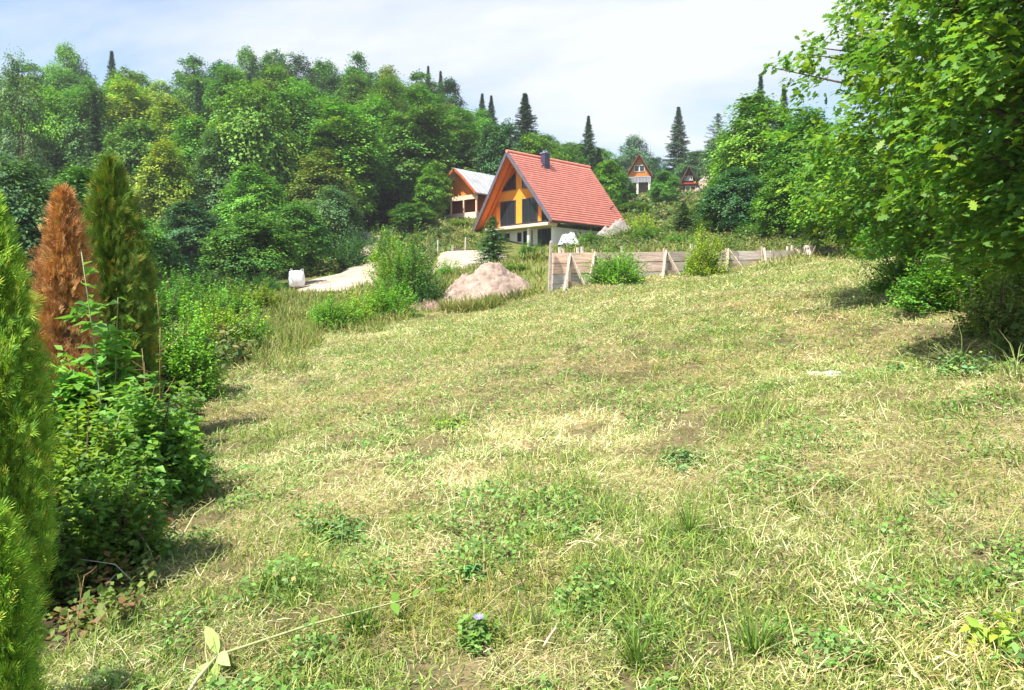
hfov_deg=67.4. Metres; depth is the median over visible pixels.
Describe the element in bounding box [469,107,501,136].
broadleaf tree
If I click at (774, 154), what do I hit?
broadleaf tree
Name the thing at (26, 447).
thuja
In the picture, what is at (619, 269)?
shrub
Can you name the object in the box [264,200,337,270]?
broadleaf tree
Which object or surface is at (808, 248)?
tree stump
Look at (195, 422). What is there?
leafy shrub
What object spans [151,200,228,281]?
broadleaf tree
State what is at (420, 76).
broadleaf tree
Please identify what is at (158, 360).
dry stalk
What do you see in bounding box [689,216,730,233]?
shrub
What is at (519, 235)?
window
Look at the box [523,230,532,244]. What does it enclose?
entrance door
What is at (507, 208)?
balcony door
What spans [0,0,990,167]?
sky
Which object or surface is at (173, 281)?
shrub
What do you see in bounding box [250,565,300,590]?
grass tuft
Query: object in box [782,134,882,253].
broadleaf tree
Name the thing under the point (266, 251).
broadleaf tree
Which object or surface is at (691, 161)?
broadleaf tree
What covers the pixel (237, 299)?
shrub
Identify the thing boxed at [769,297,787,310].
grass tuft
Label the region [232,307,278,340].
shrub
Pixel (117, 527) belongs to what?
leafy shrub
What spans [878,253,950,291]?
shrub
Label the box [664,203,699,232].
spruce tree
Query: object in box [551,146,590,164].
broadleaf tree
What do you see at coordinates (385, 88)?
broadleaf tree
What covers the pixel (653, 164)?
broadleaf tree
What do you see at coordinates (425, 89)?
broadleaf tree
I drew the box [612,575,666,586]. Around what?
dead twig
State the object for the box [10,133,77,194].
broadleaf tree
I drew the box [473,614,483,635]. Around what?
blue flower
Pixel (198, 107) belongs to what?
spruce tree
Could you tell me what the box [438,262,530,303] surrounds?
gravel mound
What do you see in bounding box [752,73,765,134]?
spruce tree
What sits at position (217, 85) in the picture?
broadleaf tree
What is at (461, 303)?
grass tuft
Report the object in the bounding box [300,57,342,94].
broadleaf tree
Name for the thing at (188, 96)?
broadleaf tree
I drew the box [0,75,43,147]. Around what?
broadleaf tree
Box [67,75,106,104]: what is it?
broadleaf tree
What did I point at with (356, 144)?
broadleaf tree
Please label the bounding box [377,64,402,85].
broadleaf tree
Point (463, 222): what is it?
shrub
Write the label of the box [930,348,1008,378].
weed clump
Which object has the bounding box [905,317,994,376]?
grass tuft
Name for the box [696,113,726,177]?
spruce tree
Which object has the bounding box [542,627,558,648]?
dry straw
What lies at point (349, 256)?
shrub
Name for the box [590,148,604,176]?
spruce tree
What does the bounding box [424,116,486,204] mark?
broadleaf tree
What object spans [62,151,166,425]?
thuja
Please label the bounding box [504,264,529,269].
shrub
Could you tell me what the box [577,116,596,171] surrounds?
spruce tree
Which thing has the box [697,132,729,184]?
broadleaf tree
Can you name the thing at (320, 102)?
broadleaf tree
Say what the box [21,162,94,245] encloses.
broadleaf tree
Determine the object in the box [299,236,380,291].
gravel road
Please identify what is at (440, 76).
spruce tree
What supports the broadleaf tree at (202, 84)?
on the ground at (697, 423)
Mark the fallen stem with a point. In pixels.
(215, 641)
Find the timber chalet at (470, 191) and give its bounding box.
[438,168,494,219]
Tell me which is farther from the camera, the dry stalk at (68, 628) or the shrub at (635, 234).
the shrub at (635, 234)
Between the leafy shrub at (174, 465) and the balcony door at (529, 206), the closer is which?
the leafy shrub at (174, 465)
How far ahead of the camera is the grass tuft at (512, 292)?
34.58 m
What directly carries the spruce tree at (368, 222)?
on the ground at (697, 423)
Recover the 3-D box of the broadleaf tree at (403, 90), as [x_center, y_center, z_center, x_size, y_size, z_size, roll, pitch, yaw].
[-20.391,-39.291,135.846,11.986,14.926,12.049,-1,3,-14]
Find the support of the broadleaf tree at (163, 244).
on the ground at (697, 423)
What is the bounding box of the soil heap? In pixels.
[797,241,839,256]
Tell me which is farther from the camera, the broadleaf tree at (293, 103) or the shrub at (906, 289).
the broadleaf tree at (293, 103)
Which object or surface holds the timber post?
on the ground at (697, 423)
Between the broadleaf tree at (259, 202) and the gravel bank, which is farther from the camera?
the gravel bank
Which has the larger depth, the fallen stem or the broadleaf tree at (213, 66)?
the broadleaf tree at (213, 66)
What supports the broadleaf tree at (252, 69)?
on the ground at (697, 423)
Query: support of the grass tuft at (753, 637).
on the ground at (697, 423)
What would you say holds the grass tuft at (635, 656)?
on the ground at (697, 423)
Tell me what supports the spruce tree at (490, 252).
on the ground at (697, 423)
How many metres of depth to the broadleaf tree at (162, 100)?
118.55 m
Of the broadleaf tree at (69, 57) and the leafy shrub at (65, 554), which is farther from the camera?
the broadleaf tree at (69, 57)
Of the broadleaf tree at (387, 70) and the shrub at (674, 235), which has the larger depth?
the broadleaf tree at (387, 70)
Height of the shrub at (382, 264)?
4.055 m
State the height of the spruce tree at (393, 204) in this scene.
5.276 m
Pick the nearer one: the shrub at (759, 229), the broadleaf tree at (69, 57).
the shrub at (759, 229)
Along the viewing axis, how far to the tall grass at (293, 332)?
35.51 m
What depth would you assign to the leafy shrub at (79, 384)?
7.00 m
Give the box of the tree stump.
[794,245,822,256]
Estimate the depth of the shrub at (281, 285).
46.87 m
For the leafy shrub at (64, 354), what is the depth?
6.61 m
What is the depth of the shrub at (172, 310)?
21.03 m
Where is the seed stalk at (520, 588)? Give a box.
[506,550,538,641]
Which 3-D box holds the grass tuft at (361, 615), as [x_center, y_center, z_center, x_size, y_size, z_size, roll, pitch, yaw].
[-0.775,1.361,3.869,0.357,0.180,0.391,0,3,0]
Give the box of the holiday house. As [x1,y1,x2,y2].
[473,150,627,246]
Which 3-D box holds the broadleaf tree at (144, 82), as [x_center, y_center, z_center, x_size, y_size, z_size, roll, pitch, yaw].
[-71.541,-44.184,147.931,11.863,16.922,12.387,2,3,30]
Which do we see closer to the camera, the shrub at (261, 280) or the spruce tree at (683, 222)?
the shrub at (261, 280)
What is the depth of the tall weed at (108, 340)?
6.96 m
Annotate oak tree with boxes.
[753,0,1023,286]
[839,0,1023,287]
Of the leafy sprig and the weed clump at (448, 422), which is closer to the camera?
the leafy sprig
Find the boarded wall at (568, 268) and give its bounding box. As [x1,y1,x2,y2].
[551,244,799,290]
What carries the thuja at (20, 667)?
on the ground at (697, 423)
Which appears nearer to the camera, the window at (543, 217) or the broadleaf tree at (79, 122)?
the window at (543, 217)
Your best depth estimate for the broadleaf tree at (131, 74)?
131.17 m
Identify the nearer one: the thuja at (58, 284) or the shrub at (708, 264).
the thuja at (58, 284)
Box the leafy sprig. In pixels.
[959,612,1023,664]
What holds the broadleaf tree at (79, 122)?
on the ground at (697, 423)
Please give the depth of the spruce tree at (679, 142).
175.26 m
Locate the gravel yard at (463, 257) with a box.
[426,250,506,274]
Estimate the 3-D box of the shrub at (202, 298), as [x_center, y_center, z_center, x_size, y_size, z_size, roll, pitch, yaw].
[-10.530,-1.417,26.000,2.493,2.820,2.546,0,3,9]
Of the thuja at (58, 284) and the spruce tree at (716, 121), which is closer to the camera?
the thuja at (58, 284)
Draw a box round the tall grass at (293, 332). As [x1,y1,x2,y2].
[211,191,929,378]
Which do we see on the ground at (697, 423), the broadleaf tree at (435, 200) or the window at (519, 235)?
the broadleaf tree at (435, 200)
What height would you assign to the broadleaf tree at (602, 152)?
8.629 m
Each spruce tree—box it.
[76,94,106,201]
[103,51,115,90]
[190,79,207,123]
[350,205,380,229]
[355,175,395,226]
[368,185,412,224]
[425,66,431,86]
[437,71,443,96]
[469,216,513,265]
[477,93,485,116]
[485,95,496,124]
[511,93,541,153]
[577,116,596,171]
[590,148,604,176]
[658,107,690,186]
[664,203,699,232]
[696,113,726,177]
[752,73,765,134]
[779,84,788,118]
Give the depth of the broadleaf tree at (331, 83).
129.75 m
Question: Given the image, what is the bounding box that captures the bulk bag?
[288,269,304,287]
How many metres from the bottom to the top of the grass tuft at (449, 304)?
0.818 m
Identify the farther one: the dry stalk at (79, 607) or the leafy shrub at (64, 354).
the leafy shrub at (64, 354)
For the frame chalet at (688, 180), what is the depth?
146.83 m
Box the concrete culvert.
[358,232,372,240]
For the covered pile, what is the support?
on the ground at (697, 423)
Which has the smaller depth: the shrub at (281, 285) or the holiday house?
the shrub at (281, 285)
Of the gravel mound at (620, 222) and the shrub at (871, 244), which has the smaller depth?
the shrub at (871, 244)
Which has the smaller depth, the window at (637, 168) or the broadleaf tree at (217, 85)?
the broadleaf tree at (217, 85)
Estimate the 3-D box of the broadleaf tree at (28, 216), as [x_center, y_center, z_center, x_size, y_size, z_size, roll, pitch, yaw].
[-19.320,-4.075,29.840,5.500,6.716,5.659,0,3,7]
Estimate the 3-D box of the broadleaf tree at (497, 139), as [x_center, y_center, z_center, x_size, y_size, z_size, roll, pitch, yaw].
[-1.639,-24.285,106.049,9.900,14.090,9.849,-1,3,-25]
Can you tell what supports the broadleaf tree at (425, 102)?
on the ground at (697, 423)
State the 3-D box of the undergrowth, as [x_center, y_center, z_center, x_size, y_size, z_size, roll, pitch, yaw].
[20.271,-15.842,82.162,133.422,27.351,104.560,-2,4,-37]
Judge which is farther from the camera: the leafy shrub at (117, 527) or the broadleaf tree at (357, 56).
the broadleaf tree at (357, 56)
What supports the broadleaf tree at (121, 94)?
on the ground at (697, 423)
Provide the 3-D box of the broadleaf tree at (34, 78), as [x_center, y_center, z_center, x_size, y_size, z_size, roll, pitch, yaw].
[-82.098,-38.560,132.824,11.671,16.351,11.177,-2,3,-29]
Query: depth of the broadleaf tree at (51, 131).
92.88 m
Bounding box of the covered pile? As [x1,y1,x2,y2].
[558,232,578,247]
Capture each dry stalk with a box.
[60,612,75,649]
[73,572,89,642]
[131,293,185,411]
[139,351,154,397]
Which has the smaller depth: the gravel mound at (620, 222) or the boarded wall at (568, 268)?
the boarded wall at (568, 268)
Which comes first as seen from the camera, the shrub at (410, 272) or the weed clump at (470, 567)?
the weed clump at (470, 567)
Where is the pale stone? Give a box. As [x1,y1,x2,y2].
[820,370,843,376]
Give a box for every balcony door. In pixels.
[500,200,515,226]
[522,197,537,224]
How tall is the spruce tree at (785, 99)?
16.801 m
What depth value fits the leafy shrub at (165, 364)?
12.60 m
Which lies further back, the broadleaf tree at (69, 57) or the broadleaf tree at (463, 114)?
the broadleaf tree at (69, 57)
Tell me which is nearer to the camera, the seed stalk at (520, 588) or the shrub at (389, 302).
the seed stalk at (520, 588)
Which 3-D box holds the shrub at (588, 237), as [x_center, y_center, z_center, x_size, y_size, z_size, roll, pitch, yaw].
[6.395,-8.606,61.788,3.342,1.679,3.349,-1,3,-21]
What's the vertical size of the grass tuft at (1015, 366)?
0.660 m
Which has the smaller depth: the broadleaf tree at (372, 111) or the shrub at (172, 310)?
the shrub at (172, 310)
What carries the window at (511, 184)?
in the holiday house
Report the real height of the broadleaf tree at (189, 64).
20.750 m
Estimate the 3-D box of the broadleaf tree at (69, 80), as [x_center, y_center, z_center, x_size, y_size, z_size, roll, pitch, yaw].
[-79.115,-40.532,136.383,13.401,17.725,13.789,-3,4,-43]
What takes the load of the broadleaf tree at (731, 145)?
on the ground at (697, 423)
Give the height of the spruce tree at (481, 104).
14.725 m
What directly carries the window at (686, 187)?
in the frame chalet at (688, 180)
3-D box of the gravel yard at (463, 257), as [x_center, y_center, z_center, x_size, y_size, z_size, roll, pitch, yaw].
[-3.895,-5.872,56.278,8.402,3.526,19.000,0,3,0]
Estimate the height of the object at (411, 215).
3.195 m
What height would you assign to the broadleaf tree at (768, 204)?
5.244 m
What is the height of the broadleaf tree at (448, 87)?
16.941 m
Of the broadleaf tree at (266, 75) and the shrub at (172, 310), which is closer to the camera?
the shrub at (172, 310)
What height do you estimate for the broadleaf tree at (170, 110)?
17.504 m
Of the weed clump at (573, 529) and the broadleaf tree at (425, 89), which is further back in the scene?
the broadleaf tree at (425, 89)
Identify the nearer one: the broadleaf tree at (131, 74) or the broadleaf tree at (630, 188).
the broadleaf tree at (630, 188)
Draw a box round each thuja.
[0,188,65,612]
[0,497,55,689]
[25,181,108,445]
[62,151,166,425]
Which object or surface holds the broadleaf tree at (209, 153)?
on the ground at (697, 423)
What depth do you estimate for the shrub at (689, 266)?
36.77 m
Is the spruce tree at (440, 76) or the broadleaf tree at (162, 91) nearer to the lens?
the broadleaf tree at (162, 91)
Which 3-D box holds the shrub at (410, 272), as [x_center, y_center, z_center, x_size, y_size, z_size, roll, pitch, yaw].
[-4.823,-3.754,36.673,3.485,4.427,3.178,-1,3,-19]
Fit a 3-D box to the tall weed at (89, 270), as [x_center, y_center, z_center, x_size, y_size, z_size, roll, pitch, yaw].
[-3.732,0.292,6.854,0.296,2.234,0.328,0,3,0]
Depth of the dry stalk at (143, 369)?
7.83 m
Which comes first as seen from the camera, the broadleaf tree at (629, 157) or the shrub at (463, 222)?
the shrub at (463, 222)
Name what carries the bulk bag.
on the gravel road
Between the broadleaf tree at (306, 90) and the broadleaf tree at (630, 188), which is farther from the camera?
the broadleaf tree at (630, 188)
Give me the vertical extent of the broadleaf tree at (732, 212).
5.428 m
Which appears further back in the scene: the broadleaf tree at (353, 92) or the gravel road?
the broadleaf tree at (353, 92)
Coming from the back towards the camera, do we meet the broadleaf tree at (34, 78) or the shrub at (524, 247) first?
the broadleaf tree at (34, 78)
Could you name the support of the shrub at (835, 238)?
on the ground at (697, 423)
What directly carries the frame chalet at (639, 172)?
on the ground at (697, 423)
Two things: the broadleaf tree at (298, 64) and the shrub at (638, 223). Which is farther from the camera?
the broadleaf tree at (298, 64)
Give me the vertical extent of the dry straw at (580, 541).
0.041 m
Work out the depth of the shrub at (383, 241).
67.28 m
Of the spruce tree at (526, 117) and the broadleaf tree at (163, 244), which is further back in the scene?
the spruce tree at (526, 117)
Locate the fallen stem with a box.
[188,587,448,689]
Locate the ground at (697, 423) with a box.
[31,193,1023,689]
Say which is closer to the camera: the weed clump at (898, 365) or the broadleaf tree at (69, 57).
the weed clump at (898, 365)
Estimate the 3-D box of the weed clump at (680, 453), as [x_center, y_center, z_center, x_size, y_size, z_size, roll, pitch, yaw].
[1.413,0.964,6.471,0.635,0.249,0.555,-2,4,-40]
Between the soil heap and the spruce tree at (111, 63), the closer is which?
the soil heap
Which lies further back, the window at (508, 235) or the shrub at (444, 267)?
the window at (508, 235)
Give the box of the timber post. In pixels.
[548,240,552,291]
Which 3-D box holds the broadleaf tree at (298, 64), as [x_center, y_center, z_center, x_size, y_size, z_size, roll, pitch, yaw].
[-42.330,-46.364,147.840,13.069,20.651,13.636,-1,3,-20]
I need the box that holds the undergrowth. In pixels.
[36,184,1023,650]
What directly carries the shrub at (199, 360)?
on the ground at (697, 423)
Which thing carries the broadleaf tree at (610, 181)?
on the ground at (697, 423)
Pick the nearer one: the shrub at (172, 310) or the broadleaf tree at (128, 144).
the shrub at (172, 310)
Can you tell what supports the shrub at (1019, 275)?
on the ground at (697, 423)
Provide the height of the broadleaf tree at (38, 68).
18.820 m
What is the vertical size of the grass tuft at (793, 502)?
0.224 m
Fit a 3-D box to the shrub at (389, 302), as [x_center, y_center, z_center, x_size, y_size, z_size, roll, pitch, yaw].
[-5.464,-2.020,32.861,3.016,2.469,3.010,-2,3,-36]
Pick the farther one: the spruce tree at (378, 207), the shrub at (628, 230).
the spruce tree at (378, 207)
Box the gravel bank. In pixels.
[695,176,709,191]
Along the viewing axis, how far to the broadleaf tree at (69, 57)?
146.39 m
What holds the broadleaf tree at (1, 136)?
on the ground at (697, 423)
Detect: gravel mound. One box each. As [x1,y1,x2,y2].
[411,299,439,309]
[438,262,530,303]
[596,218,629,237]
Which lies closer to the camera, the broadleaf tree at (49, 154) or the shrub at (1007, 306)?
the shrub at (1007, 306)
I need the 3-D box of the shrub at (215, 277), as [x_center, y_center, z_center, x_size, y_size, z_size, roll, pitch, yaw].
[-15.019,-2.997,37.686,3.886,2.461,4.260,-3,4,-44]
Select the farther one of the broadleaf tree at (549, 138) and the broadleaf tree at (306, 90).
the broadleaf tree at (549, 138)
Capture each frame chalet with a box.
[627,154,653,193]
[678,166,699,191]
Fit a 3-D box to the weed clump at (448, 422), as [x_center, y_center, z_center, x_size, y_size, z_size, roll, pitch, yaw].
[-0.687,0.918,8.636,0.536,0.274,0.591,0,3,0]
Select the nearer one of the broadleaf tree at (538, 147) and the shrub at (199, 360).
the shrub at (199, 360)
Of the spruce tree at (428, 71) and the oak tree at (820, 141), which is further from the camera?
the spruce tree at (428, 71)
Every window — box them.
[502,172,515,191]
[504,232,510,240]
[517,232,521,241]
[537,228,550,246]
[541,209,548,221]
[634,165,644,171]
[685,186,697,191]
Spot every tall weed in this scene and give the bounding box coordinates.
[73,252,114,419]
[101,296,135,416]
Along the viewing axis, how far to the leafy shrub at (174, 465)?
6.42 m
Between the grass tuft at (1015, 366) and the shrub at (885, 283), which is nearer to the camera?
the grass tuft at (1015, 366)
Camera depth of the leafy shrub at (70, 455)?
5.65 m
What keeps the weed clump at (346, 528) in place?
on the ground at (697, 423)
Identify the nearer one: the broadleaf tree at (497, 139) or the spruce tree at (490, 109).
the broadleaf tree at (497, 139)
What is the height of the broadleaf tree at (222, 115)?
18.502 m
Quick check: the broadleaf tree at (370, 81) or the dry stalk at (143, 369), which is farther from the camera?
the broadleaf tree at (370, 81)
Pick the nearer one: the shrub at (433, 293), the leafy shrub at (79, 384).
the leafy shrub at (79, 384)
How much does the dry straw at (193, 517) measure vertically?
0.138 m
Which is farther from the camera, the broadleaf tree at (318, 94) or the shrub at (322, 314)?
the broadleaf tree at (318, 94)
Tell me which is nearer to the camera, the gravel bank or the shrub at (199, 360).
the shrub at (199, 360)
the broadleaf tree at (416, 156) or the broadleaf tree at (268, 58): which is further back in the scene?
the broadleaf tree at (268, 58)
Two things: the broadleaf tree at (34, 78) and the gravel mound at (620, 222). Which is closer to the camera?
the gravel mound at (620, 222)
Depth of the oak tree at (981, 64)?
8.96 m
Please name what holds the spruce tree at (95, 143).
on the ground at (697, 423)
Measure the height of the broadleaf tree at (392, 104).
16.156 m
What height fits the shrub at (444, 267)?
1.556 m
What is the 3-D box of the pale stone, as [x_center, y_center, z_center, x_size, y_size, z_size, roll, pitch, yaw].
[4.147,0.390,9.922,0.336,0.121,0.217,0,3,0]
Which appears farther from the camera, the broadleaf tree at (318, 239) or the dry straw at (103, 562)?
the broadleaf tree at (318, 239)
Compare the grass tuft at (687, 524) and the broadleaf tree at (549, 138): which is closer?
the grass tuft at (687, 524)
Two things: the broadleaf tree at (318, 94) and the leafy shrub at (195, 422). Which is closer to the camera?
the leafy shrub at (195, 422)
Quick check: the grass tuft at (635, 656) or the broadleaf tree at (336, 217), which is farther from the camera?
the broadleaf tree at (336, 217)
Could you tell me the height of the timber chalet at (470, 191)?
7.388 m
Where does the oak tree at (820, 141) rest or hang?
on the ground at (697, 423)
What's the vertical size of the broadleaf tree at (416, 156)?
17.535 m
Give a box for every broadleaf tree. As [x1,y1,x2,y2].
[0,44,52,202]
[0,70,47,123]
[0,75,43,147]
[0,127,43,179]
[0,152,63,291]
[10,81,83,192]
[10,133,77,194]
[19,59,51,89]
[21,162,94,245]
[24,73,60,108]
[39,38,100,88]
[40,64,89,107]
[43,84,103,137]
[48,81,122,192]
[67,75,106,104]
[83,115,188,215]
[85,73,166,153]
[99,65,150,111]
[103,74,157,121]
[128,71,164,106]
[129,138,207,268]
[137,95,207,169]
[139,216,188,289]
[144,77,176,106]
[149,96,183,133]
[151,114,229,239]
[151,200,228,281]
[166,74,222,132]
[167,53,213,97]
[180,75,225,106]
[188,126,246,251]
[189,210,310,282]
[192,75,309,208]
[200,63,256,129]
[205,59,238,80]
[206,86,263,141]
[208,163,298,245]
[224,42,268,105]
[248,59,304,113]
[256,67,281,103]
[258,48,292,84]
[261,86,333,201]
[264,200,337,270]
[268,76,332,134]
[271,51,323,86]
[284,147,365,250]
[290,96,401,215]
[296,90,374,197]
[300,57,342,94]
[301,185,368,261]
[304,81,338,117]
[312,71,345,101]
[335,50,383,94]
[335,71,379,124]
[341,72,377,90]
[346,91,403,220]
[356,70,415,139]
[369,78,402,124]
[375,83,462,204]
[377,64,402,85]
[378,82,418,111]
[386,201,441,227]
[390,93,444,141]
[404,68,447,114]
[410,83,442,116]
[413,160,453,216]
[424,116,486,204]
[431,76,472,114]
[434,103,477,123]
[437,106,488,156]
[443,114,468,156]
[465,118,528,175]
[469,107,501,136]
[510,131,571,161]
[538,133,561,149]
[550,141,605,161]
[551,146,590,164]
[592,146,612,168]
[593,149,627,204]
[615,134,654,184]
[615,173,638,203]
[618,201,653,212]
[646,156,670,181]
[648,168,683,204]
[672,149,707,186]
[687,203,719,231]
[691,166,773,232]
[695,88,815,225]
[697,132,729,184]
[705,121,757,221]
[744,164,831,239]
[753,104,843,232]
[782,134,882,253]
[832,91,952,244]
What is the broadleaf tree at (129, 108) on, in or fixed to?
on the ground at (697, 423)
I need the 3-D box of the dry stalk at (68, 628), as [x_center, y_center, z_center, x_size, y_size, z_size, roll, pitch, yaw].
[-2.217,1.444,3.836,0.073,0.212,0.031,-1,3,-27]
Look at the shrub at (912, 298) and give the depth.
13.33 m
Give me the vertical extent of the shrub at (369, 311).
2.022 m
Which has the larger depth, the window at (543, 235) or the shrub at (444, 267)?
the window at (543, 235)
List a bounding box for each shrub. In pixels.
[37,518,98,609]
[41,345,94,460]
[44,393,157,542]
[49,300,149,452]
[51,414,182,586]
[88,371,216,515]
[142,408,216,492]
[150,400,204,459]
[152,270,223,334]
[153,254,211,309]
[154,267,229,401]
[155,323,203,400]
[158,261,235,320]
[169,259,246,297]
[182,277,279,353]
[203,269,270,317]
[230,278,286,310]
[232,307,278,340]
[234,266,280,293]
[263,277,288,289]
[302,283,373,330]
[326,220,373,268]
[340,282,384,324]
[359,269,426,316]
[361,226,408,282]
[362,221,399,261]
[372,222,441,302]
[409,259,449,305]
[433,257,466,275]
[450,220,473,224]
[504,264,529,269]
[515,238,544,255]
[519,252,547,259]
[578,227,610,244]
[578,235,649,284]
[599,222,652,238]
[624,202,659,231]
[627,225,670,240]
[661,230,695,242]
[683,217,734,275]
[684,258,696,271]
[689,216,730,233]
[731,218,772,238]
[828,231,870,244]
[845,216,931,260]
[850,234,947,295]
[872,233,1006,316]
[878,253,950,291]
[924,212,1023,305]
[941,259,1023,341]
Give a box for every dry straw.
[73,559,130,579]
[178,499,222,544]
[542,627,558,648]
[565,540,600,547]
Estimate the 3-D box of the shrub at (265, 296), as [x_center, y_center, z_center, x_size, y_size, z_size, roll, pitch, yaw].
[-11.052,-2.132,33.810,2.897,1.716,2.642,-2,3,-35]
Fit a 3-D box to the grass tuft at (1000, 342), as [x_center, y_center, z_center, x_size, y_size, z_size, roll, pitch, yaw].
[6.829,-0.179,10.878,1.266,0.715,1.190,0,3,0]
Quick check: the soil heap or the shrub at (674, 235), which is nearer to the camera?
the soil heap
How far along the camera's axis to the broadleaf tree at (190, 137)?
84.98 m
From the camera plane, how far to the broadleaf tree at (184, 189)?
72.28 m
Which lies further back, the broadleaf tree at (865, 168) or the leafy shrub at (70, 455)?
the broadleaf tree at (865, 168)
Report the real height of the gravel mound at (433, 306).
0.698 m
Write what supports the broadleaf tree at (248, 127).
on the ground at (697, 423)
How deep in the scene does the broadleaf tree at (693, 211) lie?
69.15 m
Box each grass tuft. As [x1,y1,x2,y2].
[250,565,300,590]
[325,592,388,636]
[433,297,460,310]
[454,292,484,309]
[505,285,529,297]
[584,604,687,668]
[655,487,718,541]
[704,604,799,665]
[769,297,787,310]
[769,486,822,514]
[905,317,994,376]
[951,312,1020,353]
[969,335,1023,380]
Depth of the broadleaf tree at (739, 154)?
63.68 m
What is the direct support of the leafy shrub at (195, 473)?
on the ground at (697, 423)
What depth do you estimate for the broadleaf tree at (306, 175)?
78.21 m
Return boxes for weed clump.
[305,514,369,547]
[428,413,472,432]
[457,613,511,655]
[462,562,486,582]
[532,520,590,542]
[657,445,712,472]
[885,363,908,370]
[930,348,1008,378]
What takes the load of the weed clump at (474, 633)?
on the ground at (697, 423)
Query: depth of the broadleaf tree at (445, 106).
131.78 m
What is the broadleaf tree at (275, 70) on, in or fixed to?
on the ground at (697, 423)
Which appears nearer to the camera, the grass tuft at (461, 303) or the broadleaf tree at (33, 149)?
the grass tuft at (461, 303)
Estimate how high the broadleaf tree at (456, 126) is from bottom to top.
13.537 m
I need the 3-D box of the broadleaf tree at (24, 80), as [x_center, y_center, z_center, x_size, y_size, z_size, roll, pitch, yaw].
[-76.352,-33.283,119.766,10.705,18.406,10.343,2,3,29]
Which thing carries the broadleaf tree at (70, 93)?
on the ground at (697, 423)
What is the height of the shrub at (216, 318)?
2.329 m
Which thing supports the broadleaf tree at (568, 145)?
on the ground at (697, 423)
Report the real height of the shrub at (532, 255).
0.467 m
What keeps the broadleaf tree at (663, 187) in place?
on the ground at (697, 423)
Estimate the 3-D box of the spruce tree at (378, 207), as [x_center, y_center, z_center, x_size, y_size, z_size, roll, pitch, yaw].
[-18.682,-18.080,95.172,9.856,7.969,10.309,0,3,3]

